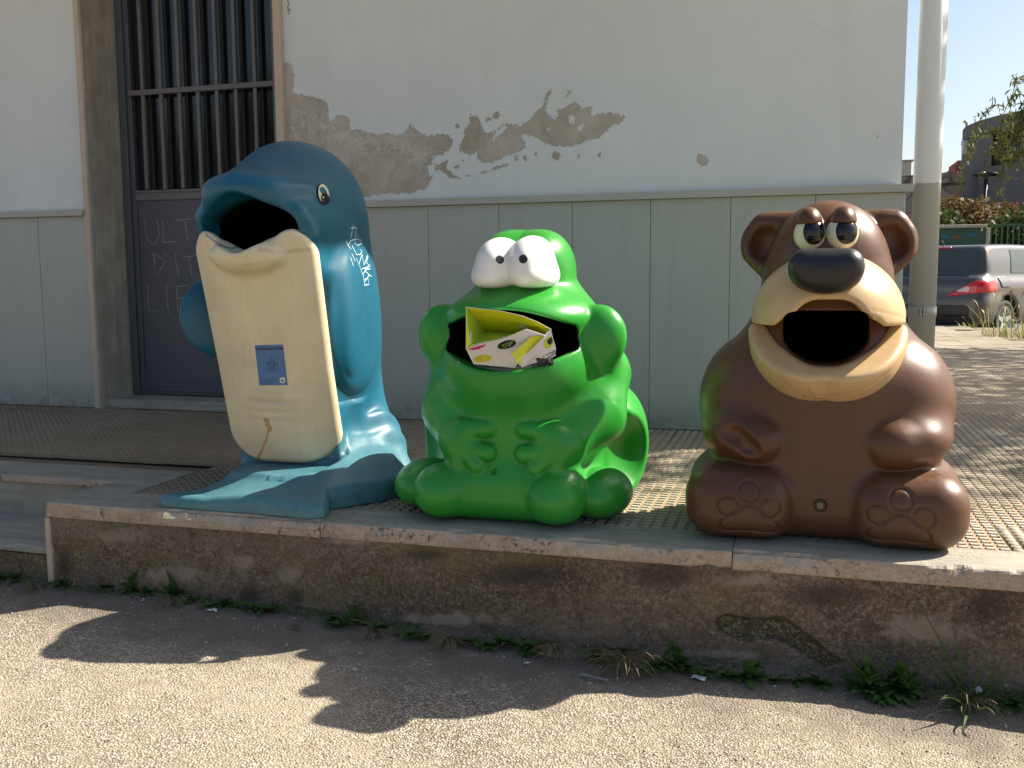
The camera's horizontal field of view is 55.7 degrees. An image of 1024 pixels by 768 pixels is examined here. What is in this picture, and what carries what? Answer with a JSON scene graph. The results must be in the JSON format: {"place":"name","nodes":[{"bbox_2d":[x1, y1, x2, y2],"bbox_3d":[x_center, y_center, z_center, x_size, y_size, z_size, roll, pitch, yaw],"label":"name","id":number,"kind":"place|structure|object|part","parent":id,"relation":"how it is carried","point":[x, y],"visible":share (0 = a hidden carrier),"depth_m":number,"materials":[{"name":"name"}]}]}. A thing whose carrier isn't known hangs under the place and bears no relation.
{"place":"outdoors","nodes":[
{"label":"outdoors","id":0,"kind":"place"},
{"bbox_2d":[0,325,1023,694],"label":"raised pavement","id":1,"kind":"structure","parent":0,"point":[650,567],"depth_m":3.15,"materials":[{"name":"concrete"}]},
{"bbox_2d":[161,141,410,518],"bbox_3d":[-0.774,-0.258,3.689,0.838,1.306,0.977,1,7,16],"label":"dolphin litter bin","id":2,"kind":"object","parent":1,"relation":"on","point":[280,314],"visible":0.98,"depth_m":3.48,"materials":[{"name":"teal plastic"}]},
{"bbox_2d":[3,405,699,496],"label":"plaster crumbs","id":3,"kind":"object","parent":1,"relation":"on","point":[206,454],"visible":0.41,"depth_m":4.93,"materials":[{"name":"white"}]},
{"bbox_2d":[0,0,913,431],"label":"plastered building","id":4,"kind":"structure","parent":1,"relation":"on","point":[648,160],"depth_m":5.25,"materials":[{"name":"white paint"}]},
{"bbox_2d":[114,0,275,396],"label":"door","id":5,"kind":"structure","parent":4,"relation":"in","point":[196,85],"depth_m":5.99,"materials":[{"name":"grey paint"}]},
{"bbox_2d":[395,229,648,525],"bbox_3d":[0.034,-0.055,3.399,0.848,0.956,0.770,1,7,16],"label":"frog litter bin","id":6,"kind":"object","parent":1,"relation":"on","point":[563,439],"visible":0.95,"depth_m":3.12,"materials":[{"name":"green plastic"}]},
{"bbox_2d":[457,358,533,370],"bbox_3d":[-0.027,-0.060,3.120,0.348,0.053,0.095,1,7,16],"label":"bin bag edge","id":7,"kind":"object","parent":6,"relation":"on","point":[517,367],"visible":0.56,"depth_m":3.09,"materials":[{"name":"grey plastic"}]},
{"bbox_2d":[466,307,549,367],"bbox_3d":[0.002,-0.149,3.057,0.260,0.194,0.170,1,7,16],"label":"cardboard box","id":8,"kind":"object","parent":6,"relation":"in","point":[486,329],"visible":0.96,"depth_m":3.04,"materials":[{"name":"cardboard"}]},
{"bbox_2d":[512,329,555,366],"bbox_3d":[0.066,-0.111,2.995,0.139,0.118,0.029,-1,6,-5],"label":"folded wrapper","id":9,"kind":"object","parent":6,"relation":"in","point":[530,350],"visible":1,"depth_m":2.99,"materials":[{"name":"white cardboard"}]},
{"bbox_2d":[531,358,553,366],"bbox_3d":[0.093,-0.074,3.021,0.074,0.052,0.051,1,7,16],"label":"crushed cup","id":10,"kind":"object","parent":6,"relation":"in","point":[545,361],"visible":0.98,"depth_m":3.01,"materials":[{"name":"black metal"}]},
{"bbox_2d":[685,201,970,549],"bbox_3d":[0.969,-0.052,3.004,0.833,1.024,0.710,1,7,16],"label":"bear litter bin","id":11,"kind":"object","parent":1,"relation":"on","point":[827,400],"visible":1,"depth_m":2.86,"materials":[{"name":"brown plastic"}]},
{"bbox_2d":[906,0,948,348],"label":"pole","id":12,"kind":"object","parent":1,"relation":"on","point":[921,311],"visible":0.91,"depth_m":4.69,"materials":[{"name":"grey metal"}]},
{"bbox_2d":[0,577,1023,767],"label":"ground","id":13,"kind":"structure","parent":0,"point":[301,640],"depth_m":2.59,"materials":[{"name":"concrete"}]},
{"bbox_2d":[5,574,26,582],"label":"weed plant","id":14,"kind":"object","parent":13,"relation":"on","point":[14,577],"visible":0.96,"depth_m":3.56,"materials":[{"name":"green plant"}]},
{"bbox_2d":[8,577,48,593],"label":"dry grass tuft","id":15,"kind":"object","parent":13,"relation":"on","point":[29,586],"visible":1,"depth_m":3.47,"materials":[{"name":"plant"}]},
{"bbox_2d":[52,579,69,586],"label":"weed plant","id":16,"kind":"object","parent":13,"relation":"on","point":[58,582],"visible":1,"depth_m":3.51,"materials":[{"name":"green plant"}]},
{"bbox_2d":[96,584,113,587],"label":"weed plant","id":17,"kind":"object","parent":13,"relation":"on","point":[104,586],"visible":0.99,"depth_m":3.45,"materials":[{"name":"green plant"}]},
{"bbox_2d":[119,571,142,595],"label":"weed plant","id":18,"kind":"object","parent":13,"relation":"on","point":[130,585],"visible":1,"depth_m":3.42,"materials":[{"name":"green plant"}]},
{"bbox_2d":[141,585,157,594],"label":"weed plant","id":19,"kind":"object","parent":13,"relation":"on","point":[146,589],"visible":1,"depth_m":3.41,"materials":[{"name":"green plant"}]},
{"bbox_2d":[149,584,190,611],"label":"dry grass tuft","id":20,"kind":"object","parent":13,"relation":"on","point":[171,599],"visible":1,"depth_m":3.28,"materials":[{"name":"plant"}]},
{"bbox_2d":[158,569,186,598],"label":"weed plant","id":21,"kind":"object","parent":13,"relation":"on","point":[171,589],"visible":0.94,"depth_m":3.38,"materials":[{"name":"green plant"}]},
{"bbox_2d":[179,595,199,604],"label":"weed plant","id":22,"kind":"object","parent":13,"relation":"on","point":[191,599],"visible":0.94,"depth_m":3.31,"materials":[{"name":"green plant"}]},
{"bbox_2d":[202,596,231,607],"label":"weed plant","id":23,"kind":"object","parent":13,"relation":"on","point":[213,603],"visible":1,"depth_m":3.28,"materials":[{"name":"green plant"}]},
{"bbox_2d":[217,597,238,606],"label":"weed plant","id":24,"kind":"object","parent":13,"relation":"on","point":[230,602],"visible":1,"depth_m":3.29,"materials":[{"name":"green plant"}]},
{"bbox_2d":[240,602,259,610],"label":"weed plant","id":25,"kind":"object","parent":13,"relation":"on","point":[252,606],"visible":0.98,"depth_m":3.26,"materials":[{"name":"green plant"}]},
{"bbox_2d":[256,604,281,616],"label":"weed plant","id":26,"kind":"object","parent":13,"relation":"on","point":[266,607],"visible":1,"depth_m":3.23,"materials":[{"name":"green plant"}]},
{"bbox_2d":[321,615,343,625],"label":"weed plant","id":27,"kind":"object","parent":13,"relation":"on","point":[330,619],"visible":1,"depth_m":3.15,"materials":[{"name":"green plant"}]},
{"bbox_2d":[328,614,349,626],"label":"weed plant","id":28,"kind":"object","parent":13,"relation":"on","point":[340,619],"visible":0.99,"depth_m":3.14,"materials":[{"name":"green plant"}]},
{"bbox_2d":[337,600,370,624],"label":"weed plant","id":29,"kind":"object","parent":13,"relation":"on","point":[354,611],"visible":0.88,"depth_m":3.14,"materials":[{"name":"green plant"}]},
{"bbox_2d":[342,619,394,641],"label":"dry grass tuft","id":30,"kind":"object","parent":13,"relation":"on","point":[369,626],"visible":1,"depth_m":3.05,"materials":[{"name":"plant"}]},
{"bbox_2d":[372,618,391,628],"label":"weed plant","id":31,"kind":"object","parent":13,"relation":"on","point":[378,625],"visible":0.98,"depth_m":3.10,"materials":[{"name":"green plant"}]},
{"bbox_2d":[391,628,428,639],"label":"weed plant","id":32,"kind":"object","parent":13,"relation":"on","point":[409,634],"visible":0.99,"depth_m":3.05,"materials":[{"name":"green plant"}]},
{"bbox_2d":[420,632,430,640],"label":"weed plant","id":33,"kind":"object","parent":13,"relation":"on","point":[425,637],"visible":0.92,"depth_m":3.02,"materials":[{"name":"green plant"}]},
{"bbox_2d":[409,625,471,656],"bbox_3d":[-0.216,0.781,2.954,0.234,0.062,0.128,2,7,22],"label":"dry grass tuft","id":34,"kind":"object","parent":13,"relation":"on","point":[452,641],"visible":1,"depth_m":2.97,"materials":[{"name":"beige plant"}]},
{"bbox_2d":[443,635,461,645],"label":"weed plant","id":35,"kind":"object","parent":13,"relation":"on","point":[456,641],"visible":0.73,"depth_m":3.01,"materials":[{"name":"green plant"}]},
{"bbox_2d":[455,636,481,644],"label":"weed plant","id":36,"kind":"object","parent":13,"relation":"on","point":[473,640],"visible":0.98,"depth_m":3.00,"materials":[{"name":"green plant"}]},
{"bbox_2d":[474,640,498,650],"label":"weed plant","id":37,"kind":"object","parent":13,"relation":"on","point":[483,644],"visible":1,"depth_m":2.98,"materials":[{"name":"green plant"}]},
{"bbox_2d":[490,633,515,646],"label":"weed plant","id":38,"kind":"object","parent":13,"relation":"on","point":[503,640],"visible":1,"depth_m":2.99,"materials":[{"name":"green plant"}]},
{"bbox_2d":[0,574,1023,706],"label":"ground cover","id":39,"kind":"object","parent":13,"relation":"on","point":[506,638],"visible":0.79,"depth_m":3.09,"materials":[{"name":"green plant"}]},
{"bbox_2d":[510,639,538,656],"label":"weed plant","id":40,"kind":"object","parent":13,"relation":"on","point":[524,647],"visible":0.99,"depth_m":2.95,"materials":[{"name":"green plant"}]},
{"bbox_2d":[524,642,545,652],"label":"weed plant","id":41,"kind":"object","parent":13,"relation":"on","point":[536,649],"visible":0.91,"depth_m":2.94,"materials":[{"name":"green plant"}]},
{"bbox_2d":[527,637,586,663],"bbox_3d":[0.113,0.789,2.879,0.215,0.070,0.118,1,7,16],"label":"dry grass tuft","id":42,"kind":"object","parent":13,"relation":"on","point":[557,652],"visible":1,"depth_m":2.90,"materials":[{"name":"beige plant"}]},
{"bbox_2d":[577,649,607,662],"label":"weed plant","id":43,"kind":"object","parent":13,"relation":"on","point":[588,653],"visible":0.72,"depth_m":2.89,"materials":[{"name":"green plant"}]},
{"bbox_2d":[579,673,606,680],"bbox_3d":[0.232,0.839,2.782,0.084,0.003,0.007,4,7,32],"label":"perforated strip","id":44,"kind":"object","parent":13,"relation":"on","point":[596,677],"visible":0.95,"depth_m":2.78,"materials":[{"name":"grey plastic"}]},
{"bbox_2d":[594,652,616,665],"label":"weed plant","id":45,"kind":"object","parent":13,"relation":"on","point":[608,660],"visible":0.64,"depth_m":2.88,"materials":[{"name":"green plant"}]},
{"bbox_2d":[564,635,692,685],"bbox_3d":[0.321,0.785,2.758,0.382,0.111,0.197,1,7,16],"label":"dry grass tuft","id":46,"kind":"object","parent":13,"relation":"on","point":[618,661],"visible":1,"depth_m":2.80,"materials":[{"name":"plant"}]},
{"bbox_2d":[637,641,674,674],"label":"weed plant","id":47,"kind":"object","parent":13,"relation":"on","point":[659,664],"visible":0.96,"depth_m":2.81,"materials":[{"name":"green plant"}]},
{"bbox_2d":[662,638,696,669],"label":"weed plant","id":48,"kind":"object","parent":13,"relation":"on","point":[678,654],"visible":0.98,"depth_m":2.82,"materials":[{"name":"green plant"}]},
{"bbox_2d":[671,665,701,675],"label":"weed plant","id":49,"kind":"object","parent":13,"relation":"on","point":[694,671],"visible":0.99,"depth_m":2.80,"materials":[{"name":"green plant"}]},
{"bbox_2d":[690,674,707,680],"bbox_3d":[0.534,0.837,2.770,0.046,0.005,0.025,4,8,32],"label":"grey paper","id":50,"kind":"object","parent":13,"relation":"on","point":[702,678],"visible":0.98,"depth_m":2.77,"materials":[{"name":"grey paper"}]},
{"bbox_2d":[695,667,719,678],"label":"weed plant","id":51,"kind":"object","parent":13,"relation":"on","point":[707,672],"visible":1,"depth_m":2.79,"materials":[{"name":"green plant"}]},
{"bbox_2d":[713,667,750,682],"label":"weed plant","id":52,"kind":"object","parent":13,"relation":"on","point":[722,673],"visible":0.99,"depth_m":2.76,"materials":[{"name":"green plant"}]},
{"bbox_2d":[728,649,770,689],"bbox_3d":[0.676,0.794,2.747,0.092,0.098,0.112,-6,9,-42],"label":"weed plant","id":53,"kind":"object","parent":13,"relation":"on","point":[751,667],"visible":0.98,"depth_m":2.74,"materials":[{"name":"green plant"}]},
{"bbox_2d":[764,674,787,685],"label":"weed plant","id":54,"kind":"object","parent":13,"relation":"on","point":[772,680],"visible":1,"depth_m":2.74,"materials":[{"name":"green plant"}]},
{"bbox_2d":[782,675,808,687],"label":"weed plant","id":55,"kind":"object","parent":13,"relation":"on","point":[798,678],"visible":1,"depth_m":2.72,"materials":[{"name":"green plant"}]},
{"bbox_2d":[805,673,833,691],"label":"weed plant","id":56,"kind":"object","parent":13,"relation":"on","point":[819,684],"visible":1,"depth_m":2.71,"materials":[{"name":"green plant"}]},
{"bbox_2d":[837,649,888,700],"bbox_3d":[0.962,0.789,2.663,0.139,0.129,0.116,1,7,16],"label":"weed plant","id":57,"kind":"object","parent":13,"relation":"on","point":[866,676],"visible":0.98,"depth_m":2.66,"materials":[{"name":"green plant"}]},
{"bbox_2d":[860,688,904,706],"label":"weed plant","id":58,"kind":"object","parent":13,"relation":"on","point":[881,699],"visible":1,"depth_m":2.62,"materials":[{"name":"green plant"}]},
{"bbox_2d":[873,666,908,701],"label":"weed plant","id":59,"kind":"object","parent":13,"relation":"on","point":[887,681],"visible":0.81,"depth_m":2.65,"materials":[{"name":"green plant"}]},
{"bbox_2d":[877,657,928,706],"bbox_3d":[1.067,0.800,2.648,0.145,0.109,0.122,1,7,16],"label":"weed plant","id":60,"kind":"object","parent":13,"relation":"on","point":[907,694],"visible":0.96,"depth_m":2.65,"materials":[{"name":"green plant"}]},
{"bbox_2d":[902,160,913,175],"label":"cream house","id":61,"kind":"structure","parent":13,"relation":"on","point":[906,167],"depth_m":42.12,"materials":[{"name":"beige paint"}]},
{"bbox_2d":[901,171,964,221],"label":"old stone wall","id":62,"kind":"structure","parent":13,"relation":"on","point":[948,184],"depth_m":30.86,"materials":[{"name":"grey stone"}]},
{"bbox_2d":[939,208,967,224],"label":"shrub","id":63,"kind":"object","parent":13,"relation":"on","point":[945,213],"visible":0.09,"depth_m":23.70,"materials":[{"name":"green plant"}]},
{"bbox_2d":[947,160,960,173],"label":"red house","id":64,"kind":"structure","parent":13,"relation":"on","point":[954,168],"depth_m":38.35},
{"bbox_2d":[888,601,1023,734],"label":"grass clump","id":65,"kind":"object","parent":13,"relation":"on","point":[962,686],"visible":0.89,"depth_m":2.60,"materials":[{"name":"green plant"}]},
{"bbox_2d":[971,687,981,693],"bbox_3d":[1.271,0.836,2.653,0.038,0.025,0.019,-5,8,-37],"label":"caught paper","id":66,"kind":"object","parent":65,"relation":"on","point":[978,689],"visible":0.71,"depth_m":2.65,"materials":[{"name":"white paper"}]},
{"bbox_2d":[931,683,1011,716],"bbox_3d":[1.212,0.833,2.542,0.215,0.073,0.114,1,6,10],"label":"dry grass tuft","id":67,"kind":"object","parent":13,"relation":"on","point":[963,701],"visible":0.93,"depth_m":2.57,"materials":[{"name":"green plant"}]},
{"bbox_2d":[940,194,1003,231],"bbox_3d":[11.493,-3.288,24.925,2.388,3.174,2.219,1,7,16],"label":"shrub","id":68,"kind":"object","parent":13,"relation":"on","point":[965,209],"visible":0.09,"depth_m":24.35,"materials":[{"name":"green plant"}]},
{"bbox_2d":[954,74,1023,211],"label":"tree","id":69,"kind":"object","parent":13,"relation":"on","point":[1007,141],"visible":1,"depth_m":10.50,"materials":[{"name":"green plant"}]},
{"bbox_2d":[961,111,1023,210],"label":"round building","id":70,"kind":"structure","parent":13,"relation":"on","point":[1014,189],"depth_m":30.16,"materials":[{"name":"grey concrete"}]},
{"bbox_2d":[1004,132,1018,162],"bbox_3d":[15.320,-7.207,29.773,0.011,0.981,0.657,-2,6,-11],"label":"window pane","id":71,"kind":"structure","parent":70,"relation":"in","point":[1010,144],"depth_m":29.76,"materials":[{"name":"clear glass"}]},
{"bbox_2d":[967,198,1023,221],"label":"shrub","id":72,"kind":"object","parent":13,"relation":"on","point":[1012,205],"depth_m":25.40,"materials":[{"name":"green plant"}]},
{"bbox_2d":[986,205,1023,244],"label":"shrub","id":73,"kind":"object","parent":13,"relation":"on","point":[1015,219],"visible":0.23,"depth_m":22.59,"materials":[{"name":"green plant"}]},
{"bbox_2d":[991,696,1023,711],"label":"weed plant","id":74,"kind":"object","parent":13,"relation":"on","point":[1008,707],"visible":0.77,"depth_m":2.58,"materials":[{"name":"green plant"}]},
{"bbox_2d":[1001,698,1023,712],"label":"weed plant","id":75,"kind":"object","parent":13,"relation":"on","point":[1016,703],"visible":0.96,"depth_m":2.57,"materials":[{"name":"green plant"}]},
{"bbox_2d":[902,0,1023,174],"label":"sky","id":76,"kind":"structure","parent":0,"point":[985,38],"materials":[{"name":"blue"}]},
{"bbox_2d":[958,315,982,328],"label":"seeding grass","id":77,"kind":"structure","parent":0,"point":[969,325],"depth_m":14.29,"materials":[{"name":"green plant"}]},
{"bbox_2d":[965,287,1023,337],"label":"seeding grass","id":78,"kind":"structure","parent":0,"point":[1005,332],"depth_m":12.34,"materials":[{"name":"plant"}]},
{"bbox_2d":[966,323,1023,327],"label":"street","id":79,"kind":"structure","parent":0,"point":[1019,325],"depth_m":20.25,"materials":[{"name":"grey asphalt"}]},
{"bbox_2d":[902,229,1023,327],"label":"parked car","id":80,"kind":"object","parent":79,"relation":"on","point":[967,275],"visible":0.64,"depth_m":15.18,"materials":[{"name":"grey paint"}]},
{"bbox_3d":[6.787,-1.941,15.582,0.351,0.432,1.426,-5,8,-38],"label":"rear window","id":81,"kind":"part","parent":80,"relation":"part of","materials":[{"name":"black glass"}]},
{"bbox_3d":[8.309,-1.989,15.774,1.116,0.389,0.141,-5,8,-38],"label":"side window","id":82,"kind":"part","parent":80,"relation":"part of","materials":[{"name":"grey glass"}]},
{"bbox_2d":[939,224,989,245],"bbox_3d":[10.255,-2.574,22.585,1.268,2.178,1.490,1,7,16],"label":"green container","id":83,"kind":"object","parent":79,"relation":"on","point":[972,234],"visible":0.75,"depth_m":21.78,"materials":[{"name":"paint"}]},
{"bbox_2d":[973,172,998,203],"bbox_3d":[13.165,-3.956,27.120,0.680,3.881,0.340,1,7,16],"label":"street lamp","id":84,"kind":"object","parent":79,"relation":"on","point":[985,185],"visible":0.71,"depth_m":26.89,"materials":[{"name":"grey metal"}]},
{"bbox_2d":[989,223,1023,244],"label":"iron fence","id":85,"kind":"object","parent":79,"relation":"on","point":[1007,225],"visible":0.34,"depth_m":21.70,"materials":[{"name":"green metal"}]},
{"bbox_2d":[1005,304,1023,338],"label":"seeding grass","id":86,"kind":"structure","parent":0,"point":[1015,330],"depth_m":12.05,"materials":[{"name":"plant"}]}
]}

